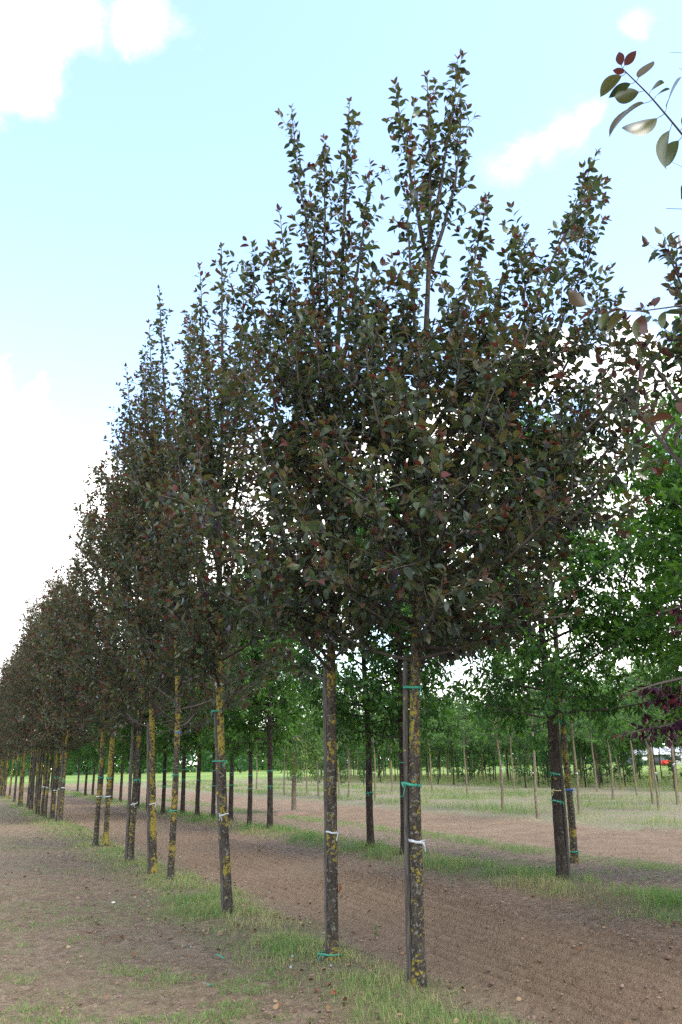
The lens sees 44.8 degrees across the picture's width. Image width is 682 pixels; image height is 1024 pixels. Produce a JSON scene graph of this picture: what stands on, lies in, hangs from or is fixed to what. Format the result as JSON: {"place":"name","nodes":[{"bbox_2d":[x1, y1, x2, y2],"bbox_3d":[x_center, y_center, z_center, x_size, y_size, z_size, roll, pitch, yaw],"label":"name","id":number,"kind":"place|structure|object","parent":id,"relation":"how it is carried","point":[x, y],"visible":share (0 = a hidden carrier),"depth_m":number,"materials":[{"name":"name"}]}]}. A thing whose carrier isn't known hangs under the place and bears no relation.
{"place":"outdoors","nodes":[
{"label":"outdoors","id":0,"kind":"place"},
{"bbox_2d":[0,795,539,1023],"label":"grass strip","id":1,"kind":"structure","parent":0,"point":[377,981],"depth_m":7.36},
{"bbox_2d":[0,757,681,1023],"bbox_3d":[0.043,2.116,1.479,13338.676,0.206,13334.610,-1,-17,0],"label":"ground","id":2,"kind":"structure","parent":0,"point":[638,971],"depth_m":9.06,"materials":[{"name":"soil"}]},
{"bbox_2d":[0,656,17,796],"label":"bronze leaved tree","id":3,"kind":"object","parent":2,"relation":"on","point":[11,754],"visible":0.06,"depth_m":49.18,"materials":[{"name":"brown plant"}]},
{"bbox_2d":[0,655,28,798],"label":"bronze leaved tree","id":4,"kind":"object","parent":2,"relation":"on","point":[13,756],"visible":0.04,"depth_m":46.29,"materials":[{"name":"brown plant"}]},
{"bbox_2d":[0,638,30,801],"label":"bronze leaved tree","id":5,"kind":"object","parent":2,"relation":"on","point":[15,785],"visible":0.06,"depth_m":41.68,"materials":[{"name":"brown plant"}]},
{"bbox_2d":[0,609,36,805],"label":"bronze leaved tree","id":6,"kind":"object","parent":2,"relation":"on","point":[20,781],"visible":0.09,"depth_m":37.73,"materials":[{"name":"brown plant"}]},
{"bbox_2d":[0,642,37,805],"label":"bronze leaved tree","id":7,"kind":"object","parent":2,"relation":"on","point":[23,775],"visible":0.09,"depth_m":36.50,"materials":[{"name":"brown plant"}]},
{"bbox_2d":[0,576,48,807],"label":"bronze leaved tree","id":8,"kind":"object","parent":2,"relation":"on","point":[8,689],"visible":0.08,"depth_m":35.14,"materials":[{"name":"brown plant"}]},
{"bbox_2d":[1,586,49,809],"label":"bronze leaved tree","id":9,"kind":"object","parent":2,"relation":"on","point":[33,776],"visible":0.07,"depth_m":33.22,"materials":[{"name":"brown plant"}]},
{"bbox_2d":[35,748,41,814],"bbox_3d":[-10.838,9.663,29.595,0.077,2.474,0.066,-16,-23,41],"label":"wooden stake","id":10,"kind":"object","parent":2,"relation":"on","point":[38,780],"visible":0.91,"depth_m":29.58,"materials":[{"name":"brown wood"}]},
{"bbox_2d":[0,569,83,814],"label":"bronze leaved tree","id":11,"kind":"object","parent":2,"relation":"on","point":[42,758],"visible":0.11,"depth_m":30.30,"materials":[{"name":"brown plant"}]},
{"bbox_2d":[0,581,85,810],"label":"bronze leaved tree","id":12,"kind":"object","parent":2,"relation":"on","point":[16,698],"visible":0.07,"depth_m":31.55,"materials":[{"name":"brown plant"}]},
{"bbox_2d":[0,573,86,815],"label":"bronze leaved tree","id":13,"kind":"object","parent":2,"relation":"on","point":[16,725],"visible":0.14,"depth_m":28.73,"materials":[{"name":"brown plant"}]},
{"bbox_2d":[12,593,91,817],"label":"bronze leaved tree","id":14,"kind":"object","parent":2,"relation":"on","point":[49,770],"visible":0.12,"depth_m":28.20,"materials":[{"name":"brown plant"}]},
{"bbox_2d":[49,753,55,819],"bbox_3d":[-9.259,8.725,26.584,0.082,2.475,0.066,15,-23,-42],"label":"wooden stake","id":15,"kind":"object","parent":2,"relation":"on","point":[52,788],"visible":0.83,"depth_m":26.52,"materials":[{"name":"brown wood"}]},
{"bbox_2d":[11,554,99,819],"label":"bronze leaved tree","id":16,"kind":"object","parent":2,"relation":"on","point":[51,625],"visible":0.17,"depth_m":26.99,"materials":[{"name":"brown plant"}]},
{"bbox_2d":[57,742,64,821],"bbox_3d":[-8.617,8.343,25.420,0.070,2.475,0.068,-17,-23,41],"label":"wooden stake","id":17,"kind":"object","parent":2,"relation":"on","point":[59,799],"visible":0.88,"depth_m":25.39,"materials":[{"name":"brown wood"}]},
{"bbox_2d":[6,565,116,821],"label":"bronze leaved tree","id":18,"kind":"object","parent":2,"relation":"on","point":[38,726],"visible":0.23,"depth_m":26.07,"materials":[{"name":"brown plant"}]},
{"bbox_2d":[22,555,109,821],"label":"bronze leaved tree","id":19,"kind":"object","parent":2,"relation":"on","point":[56,740],"visible":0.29,"depth_m":25.80,"materials":[{"name":"brown plant"}]},
{"bbox_2d":[59,739,83,791],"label":"green leaved tree","id":20,"kind":"object","parent":2,"relation":"on","point":[78,768],"visible":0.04,"depth_m":60.31,"materials":[{"name":"green plant"}]},
{"bbox_2d":[67,671,107,795],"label":"green leaved tree","id":21,"kind":"object","parent":2,"relation":"on","point":[86,775],"visible":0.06,"depth_m":48.22,"materials":[{"name":"green plant"}]},
{"bbox_2d":[67,717,121,795],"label":"green leaved tree","id":22,"kind":"object","parent":2,"relation":"on","point":[93,781],"visible":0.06,"depth_m":46.98,"materials":[{"name":"green plant"}]},
{"bbox_2d":[33,446,161,845],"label":"bronze leaved tree","id":23,"kind":"object","parent":2,"relation":"on","point":[65,723],"visible":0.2,"depth_m":17.93,"materials":[{"name":"brown plant"}]},
{"bbox_2d":[81,678,145,799],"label":"green leaved tree","id":24,"kind":"object","parent":2,"relation":"on","point":[94,754],"visible":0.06,"depth_m":40.35,"materials":[{"name":"green plant"}]},
{"bbox_2d":[28,427,199,846],"bbox_3d":[-4.993,2.545,18.686,3.686,9.585,3.493,-6,-18,16],"label":"bronze leaved tree","id":25,"kind":"object","parent":2,"relation":"on","point":[99,717],"visible":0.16,"depth_m":17.87,"materials":[{"name":"brown plant"}]},
{"bbox_2d":[86,678,160,801],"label":"green leaved tree","id":26,"kind":"object","parent":2,"relation":"on","point":[106,749],"visible":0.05,"depth_m":38.20,"materials":[{"name":"green plant"}]},
{"bbox_2d":[124,721,134,862],"bbox_3d":[-3.686,4.905,14.422,0.072,2.475,0.078,-1,-17,0],"label":"wooden stake","id":27,"kind":"object","parent":2,"relation":"on","point":[130,785],"visible":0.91,"depth_m":14.42,"materials":[{"name":"brown wood"}]},
{"bbox_2d":[107,647,163,807],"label":"green leaved tree","id":28,"kind":"object","parent":2,"relation":"on","point":[139,783],"visible":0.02,"depth_m":32.91,"materials":[{"name":"green plant"}]},
{"bbox_2d":[36,364,237,873],"bbox_3d":[-3.092,1.520,14.024,2.888,8.803,2.851,-10,-19,27],"label":"bronze leaved tree","id":29,"kind":"object","parent":2,"relation":"on","point":[126,500],"visible":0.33,"depth_m":13.58,"materials":[{"name":"brown plant"}]},
{"bbox_2d":[60,403,225,862],"bbox_3d":[-3.791,1.897,15.406,3.149,8.806,3.200,15,-23,-42],"label":"bronze leaved tree","id":30,"kind":"object","parent":2,"relation":"on","point":[133,809],"visible":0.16,"depth_m":14.78,"materials":[{"name":"brown plant"}]},
{"bbox_2d":[147,722,149,871],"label":"wooden stake","id":31,"kind":"object","parent":2,"relation":"on","point":[148,825],"visible":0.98,"depth_m":12.92,"materials":[{"name":"brown wood"}]},
{"bbox_2d":[107,668,193,809],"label":"green leaved tree","id":32,"kind":"object","parent":2,"relation":"on","point":[128,750],"visible":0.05,"depth_m":31.63,"materials":[{"name":"green plant"}]},
{"bbox_2d":[124,675,196,812],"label":"green leaved tree","id":33,"kind":"object","parent":2,"relation":"on","point":[182,803],"visible":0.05,"depth_m":27.89,"materials":[{"name":"green plant"}]},
{"bbox_2d":[120,657,209,813],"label":"green leaved tree","id":34,"kind":"object","parent":2,"relation":"on","point":[163,795],"visible":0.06,"depth_m":28.98,"materials":[{"name":"green plant"}]},
{"bbox_2d":[96,285,277,879],"bbox_3d":[-2.468,0.706,13.094,2.915,9.791,2.911,-1,-17,0],"label":"bronze leaved tree","id":35,"kind":"object","parent":2,"relation":"on","point":[133,651],"visible":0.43,"depth_m":13.02,"materials":[{"name":"brown plant"}]},
{"bbox_2d":[148,600,259,817],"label":"green leaved tree","id":36,"kind":"object","parent":2,"relation":"on","point":[166,741],"visible":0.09,"depth_m":26.32,"materials":[{"name":"green plant"}]},
{"bbox_2d":[94,242,321,913],"bbox_3d":[-1.438,0.390,10.319,2.608,8.750,3.265,-5,-17,14],"label":"bronze leaved tree","id":37,"kind":"object","parent":2,"relation":"on","point":[229,429],"visible":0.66,"depth_m":9.94,"materials":[{"name":"green plant"}]},
{"bbox_2d":[155,617,260,818],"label":"green leaved tree","id":38,"kind":"object","parent":2,"relation":"on","point":[213,799],"visible":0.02,"depth_m":25.41,"materials":[{"name":"green plant"}]},
{"bbox_2d":[214,712,223,912],"bbox_3d":[-1.372,3.453,9.432,0.218,2.312,0.082,-1,-17,0],"label":"wooden stake","id":39,"kind":"object","parent":2,"relation":"on","point":[217,797],"visible":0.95,"depth_m":9.43,"materials":[{"name":"brown wood"}]},
{"bbox_2d":[181,582,299,821],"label":"green leaved tree","id":40,"kind":"object","parent":2,"relation":"on","point":[231,786],"visible":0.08,"depth_m":24.44,"materials":[{"name":"green plant"}]},
{"bbox_2d":[181,568,314,826],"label":"green leaved tree","id":41,"kind":"object","parent":2,"relation":"on","point":[227,725],"visible":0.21,"depth_m":22.09,"materials":[{"name":"green plant"}]},
{"bbox_2d":[194,541,325,828],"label":"green leaved tree","id":42,"kind":"object","parent":2,"relation":"on","point":[280,712],"visible":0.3,"depth_m":20.95,"materials":[{"name":"green plant"}]},
{"bbox_2d":[244,664,323,810],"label":"tree","id":43,"kind":"object","parent":2,"relation":"on","point":[292,767],"visible":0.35,"depth_m":28.37,"materials":[{"name":"green plant"}]},
{"bbox_2d":[274,810,309,815],"bbox_3d":[-1.611,9.901,26.954,1.206,0.314,1.139,-1,-17,0],"label":"soil mound","id":44,"kind":"object","parent":2,"relation":"on","point":[289,812],"visible":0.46,"depth_m":26.69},
{"bbox_2d":[122,96,493,960],"bbox_3d":[-0.459,-0.468,8.072,2.757,9.043,3.334,-16,-22,40],"label":"bronze leaved tree","id":45,"kind":"object","parent":2,"relation":"on","point":[310,398],"visible":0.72,"depth_m":7.66,"materials":[{"name":"green plant"}]},
{"bbox_2d":[300,698,323,795],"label":"young tree","id":46,"kind":"object","parent":2,"relation":"on","point":[317,747],"visible":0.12,"depth_m":42.25,"materials":[{"name":"green plant"}]},
{"bbox_2d":[323,666,326,953],"bbox_3d":[-0.125,2.629,7.255,0.068,2.543,0.057,-7,-18,18],"label":"wooden stake","id":47,"kind":"object","parent":2,"relation":"on","point":[325,766],"visible":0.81,"depth_m":7.30,"materials":[{"name":"brown wood"}]},
{"bbox_2d":[0,729,674,776],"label":"wood","id":48,"kind":"object","parent":2,"relation":"on","point":[241,761],"visible":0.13,"depth_m":210.41,"materials":[{"name":"green plant"}]},
{"bbox_2d":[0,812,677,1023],"bbox_3d":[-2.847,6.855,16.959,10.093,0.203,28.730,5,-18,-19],"label":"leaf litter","id":49,"kind":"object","parent":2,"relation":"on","point":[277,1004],"visible":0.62,"depth_m":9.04,"materials":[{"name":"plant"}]},
{"bbox_2d":[320,668,361,796],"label":"young tree","id":50,"kind":"object","parent":2,"relation":"on","point":[352,746],"visible":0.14,"depth_m":40.12,"materials":[{"name":"green plant"}]},
{"bbox_2d":[320,686,361,798],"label":"young tree","id":51,"kind":"object","parent":2,"relation":"on","point":[337,745],"visible":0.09,"depth_m":39.17,"materials":[{"name":"green plant"}]},
{"bbox_2d":[0,798,681,1023],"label":"weed tufts","id":52,"kind":"object","parent":2,"relation":"on","point":[269,969],"visible":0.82,"depth_m":6.75,"materials":[{"name":"green plant"}]},
{"bbox_2d":[0,808,681,1023],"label":"soil clods","id":53,"kind":"object","parent":2,"relation":"on","point":[667,957],"visible":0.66,"depth_m":7.89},
{"bbox_2d":[337,745,350,783],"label":"bushy shrub","id":54,"kind":"object","parent":2,"relation":"on","point":[343,765],"visible":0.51,"depth_m":61.20,"materials":[{"name":"green plant"}]},
{"bbox_2d":[244,472,477,847],"bbox_3d":[0.527,2.569,16.389,4.514,7.905,3.954,6,-18,-21],"label":"green leaved tree","id":55,"kind":"object","parent":2,"relation":"on","point":[391,673],"visible":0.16,"depth_m":15.74,"materials":[{"name":"green plant"}]},
{"bbox_2d":[354,746,373,784],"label":"bushy shrub","id":56,"kind":"object","parent":2,"relation":"on","point":[363,773],"visible":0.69,"depth_m":61.60,"materials":[{"name":"green plant"}]},
{"bbox_2d":[355,707,394,800],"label":"young tree","id":57,"kind":"object","parent":2,"relation":"on","point":[374,714],"visible":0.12,"depth_m":36.13,"materials":[{"name":"green plant"}]},
{"bbox_2d":[374,718,398,791],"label":"young tree","id":58,"kind":"object","parent":2,"relation":"on","point":[397,748],"visible":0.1,"depth_m":46.62,"materials":[{"name":"green plant"}]},
{"bbox_2d":[316,466,479,853],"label":"green leaved tree","id":59,"kind":"object","parent":2,"relation":"on","point":[425,715],"visible":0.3,"depth_m":14.89,"materials":[{"name":"green plant"}]},
{"bbox_2d":[403,654,411,981],"bbox_3d":[0.520,2.385,6.446,0.118,2.540,0.059,-1,-17,0],"label":"wooden stake","id":60,"kind":"object","parent":2,"relation":"on","point":[406,810],"visible":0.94,"depth_m":6.42,"materials":[{"name":"brown wood"}]},
{"bbox_2d":[420,726,439,783],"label":"young tree","id":61,"kind":"object","parent":2,"relation":"on","point":[424,751],"visible":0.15,"depth_m":61.57,"materials":[{"name":"green plant"}]},
{"bbox_2d":[420,693,448,790],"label":"young tree","id":62,"kind":"object","parent":2,"relation":"on","point":[435,737],"visible":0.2,"depth_m":47.19,"materials":[{"name":"green plant"}]},
{"bbox_2d":[422,695,450,783],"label":"young tree","id":63,"kind":"object","parent":2,"relation":"on","point":[436,747],"visible":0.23,"depth_m":60.32,"materials":[{"name":"green plant"}]},
{"bbox_2d":[223,49,670,987],"bbox_3d":[1.029,-0.603,7.300,3.901,8.796,2.969,8,-19,-27],"label":"bronze leaved tree","id":64,"kind":"object","parent":2,"relation":"on","point":[497,385],"visible":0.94,"depth_m":6.81,"materials":[{"name":"green plant"}]},
{"bbox_2d":[436,688,462,784],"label":"young tree","id":65,"kind":"object","parent":2,"relation":"on","point":[445,740],"visible":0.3,"depth_m":58.80,"materials":[{"name":"green plant"}]},
{"bbox_2d":[443,690,484,794],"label":"young tree","id":66,"kind":"object","parent":2,"relation":"on","point":[462,708],"visible":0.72,"depth_m":40.27,"materials":[{"name":"green plant"}]},
{"bbox_2d":[448,702,479,784],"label":"young tree","id":67,"kind":"object","parent":2,"relation":"on","point":[460,737],"visible":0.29,"depth_m":57.44,"materials":[{"name":"green plant"}]},
{"bbox_2d":[451,733,477,784],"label":"bushy shrub","id":68,"kind":"object","parent":2,"relation":"on","point":[466,738],"visible":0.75,"depth_m":56.41,"materials":[{"name":"green plant"}]},
{"bbox_2d":[470,707,498,777],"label":"tree","id":69,"kind":"object","parent":2,"relation":"on","point":[484,764],"visible":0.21,"depth_m":69.61,"materials":[{"name":"green plant"}]},
{"bbox_2d":[472,712,501,782],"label":"young tree","id":70,"kind":"object","parent":2,"relation":"on","point":[487,746],"visible":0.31,"depth_m":55.48,"materials":[{"name":"green plant"}]},
{"bbox_2d":[462,642,521,809],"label":"young tree","id":71,"kind":"object","parent":2,"relation":"on","point":[490,724],"visible":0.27,"depth_m":28.14,"materials":[{"name":"green plant"}]},
{"bbox_2d":[490,696,532,789],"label":"young tree","id":72,"kind":"object","parent":2,"relation":"on","point":[505,738],"visible":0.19,"depth_m":46.37,"materials":[{"name":"green plant"}]},
{"bbox_2d":[502,691,531,785],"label":"young tree","id":73,"kind":"object","parent":2,"relation":"on","point":[512,743],"visible":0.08,"depth_m":52.04,"materials":[{"name":"green plant"}]},
{"bbox_2d":[507,729,538,787],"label":"bushy shrub","id":74,"kind":"object","parent":2,"relation":"on","point":[522,756],"visible":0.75,"depth_m":48.45,"materials":[{"name":"green plant"}]},
{"bbox_2d":[496,632,567,819],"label":"young tree","id":75,"kind":"object","parent":2,"relation":"on","point":[530,718],"visible":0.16,"depth_m":23.21,"materials":[{"name":"green plant"}]},
{"bbox_2d":[520,696,548,786],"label":"young tree","id":76,"kind":"object","parent":2,"relation":"on","point":[531,743],"visible":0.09,"depth_m":50.38,"materials":[{"name":"green plant"}]},
{"bbox_2d":[531,735,550,785],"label":"bushy shrub","id":77,"kind":"object","parent":2,"relation":"on","point":[543,771],"visible":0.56,"depth_m":49.55,"materials":[{"name":"green plant"}]},
{"bbox_2d":[473,481,627,863],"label":"green leaved tree","id":78,"kind":"object","parent":2,"relation":"on","point":[574,851],"visible":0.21,"depth_m":13.76,"materials":[{"name":"green plant"}]},
{"bbox_2d":[427,395,681,881],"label":"green leaved tree","id":79,"kind":"object","parent":2,"relation":"on","point":[549,687],"visible":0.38,"depth_m":11.20,"materials":[{"name":"green plant"}]},
{"bbox_2d":[553,699,570,879],"bbox_3d":[2.969,3.749,11.108,0.094,2.424,0.068,-9,-18,24],"label":"wooden stake","id":80,"kind":"object","parent":2,"relation":"on","point":[565,828],"visible":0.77,"depth_m":11.06,"materials":[{"name":"brown wood"}]},
{"bbox_2d":[540,640,611,814],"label":"young tree","id":81,"kind":"object","parent":2,"relation":"on","point":[577,725],"visible":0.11,"depth_m":24.81,"materials":[{"name":"green plant"}]},
{"bbox_2d":[566,701,594,786],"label":"young tree","id":82,"kind":"object","parent":2,"relation":"on","point":[577,745],"visible":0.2,"depth_m":47.17,"materials":[{"name":"green plant"}]},
{"bbox_2d":[567,729,601,786],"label":"bushy shrub","id":83,"kind":"object","parent":2,"relation":"on","point":[583,770],"visible":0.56,"depth_m":47.29,"materials":[{"name":"green plant"}]},
{"bbox_2d":[574,683,610,791],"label":"young tree","id":84,"kind":"object","parent":2,"relation":"on","point":[585,736],"visible":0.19,"depth_m":40.91,"materials":[{"name":"green plant"}]},
{"bbox_2d":[579,672,612,787],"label":"young tree","id":85,"kind":"object","parent":2,"relation":"on","point":[589,744],"visible":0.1,"depth_m":45.87,"materials":[{"name":"green plant"}]},
{"bbox_2d":[584,725,619,786],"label":"bushy shrub","id":86,"kind":"object","parent":2,"relation":"on","point":[600,767],"visible":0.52,"depth_m":46.70,"materials":[{"name":"green plant"}]},
{"bbox_2d":[584,652,631,799],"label":"young tree","id":87,"kind":"object","parent":2,"relation":"on","point":[606,682],"visible":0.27,"depth_m":33.77,"materials":[{"name":"green plant"}]},
{"bbox_2d":[596,715,628,788],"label":"young tree","id":88,"kind":"object","parent":2,"relation":"on","point":[621,740],"visible":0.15,"depth_m":43.72,"materials":[{"name":"green plant"}]},
{"bbox_2d":[553,68,681,466],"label":"bronze leaved tree","id":89,"kind":"object","parent":2,"relation":"on","point":[669,353],"visible":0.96,"depth_m":5.22,"materials":[{"name":"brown plant"}]},
{"bbox_2d":[608,731,638,785],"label":"bushy shrub","id":90,"kind":"object","parent":2,"relation":"on","point":[624,755],"visible":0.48,"depth_m":46.94,"materials":[{"name":"green plant"}]},
{"bbox_2d":[568,51,681,448],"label":"bronze leaved tree","id":91,"kind":"object","parent":2,"relation":"on","point":[623,93],"visible":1,"depth_m":2.44,"materials":[{"name":"green plant"}]},
{"bbox_2d":[607,670,650,795],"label":"young tree","id":92,"kind":"object","parent":2,"relation":"on","point":[635,784],"visible":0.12,"depth_m":36.67,"materials":[{"name":"green plant"}]},
{"bbox_2d":[614,702,648,779],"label":"tree","id":93,"kind":"object","parent":2,"relation":"on","point":[636,761],"visible":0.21,"depth_m":55.01,"materials":[{"name":"green plant"}]},
{"bbox_2d":[592,398,681,746],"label":"green leaved tree","id":94,"kind":"object","parent":2,"relation":"on","point":[650,562],"visible":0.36,"depth_m":11.55,"materials":[{"name":"green plant"}]},
{"bbox_2d":[604,316,681,732],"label":"green leaved tree","id":95,"kind":"object","parent":2,"relation":"on","point":[671,495],"visible":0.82,"depth_m":9.18,"materials":[{"name":"green plant"}]},
{"bbox_2d":[617,659,668,803],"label":"young tree","id":96,"kind":"object","parent":2,"relation":"on","point":[633,728],"visible":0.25,"depth_m":30.07,"materials":[{"name":"green plant"}]},
{"bbox_2d":[612,599,681,748],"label":"purple leaved tree","id":97,"kind":"object","parent":2,"relation":"on","point":[673,702],"visible":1,"depth_m":6.19,"materials":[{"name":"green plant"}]},
{"bbox_2d":[615,646,678,809],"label":"young tree","id":98,"kind":"object","parent":2,"relation":"on","point":[636,675],"visible":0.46,"depth_m":26.50,"materials":[{"name":"green plant"}]},
{"bbox_2d":[627,749,670,765],"bbox_3d":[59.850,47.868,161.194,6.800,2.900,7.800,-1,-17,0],"label":"car","id":99,"kind":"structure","parent":2,"relation":"on","point":[645,758],"depth_m":157.87,"materials":[{"name":"paint"}]},
{"bbox_2d":[635,699,666,785],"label":"young tree","id":100,"kind":"object","parent":2,"relation":"on","point":[652,743],"visible":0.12,"depth_m":45.65,"materials":[{"name":"green plant"}]},
{"bbox_2d":[631,647,679,804],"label":"young tree","id":101,"kind":"object","parent":2,"relation":"on","point":[675,783],"visible":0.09,"depth_m":29.02,"materials":[{"name":"green plant"}]},
{"bbox_2d":[657,738,681,780],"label":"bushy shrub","id":102,"kind":"object","parent":2,"relation":"on","point":[669,764],"visible":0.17,"depth_m":51.84,"materials":[{"name":"green plant"}]},
{"bbox_2d":[0,0,681,769],"label":"sky","id":103,"kind":"structure","parent":0,"point":[139,138],"materials":[{"name":"blue"}]},
{"bbox_2d":[42,788,681,924],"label":"grass","id":104,"kind":"structure","parent":0,"point":[380,845],"depth_m":12.11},
{"bbox_2d":[119,768,681,827],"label":"rough grass","id":105,"kind":"structure","parent":0,"point":[665,783],"depth_m":44.55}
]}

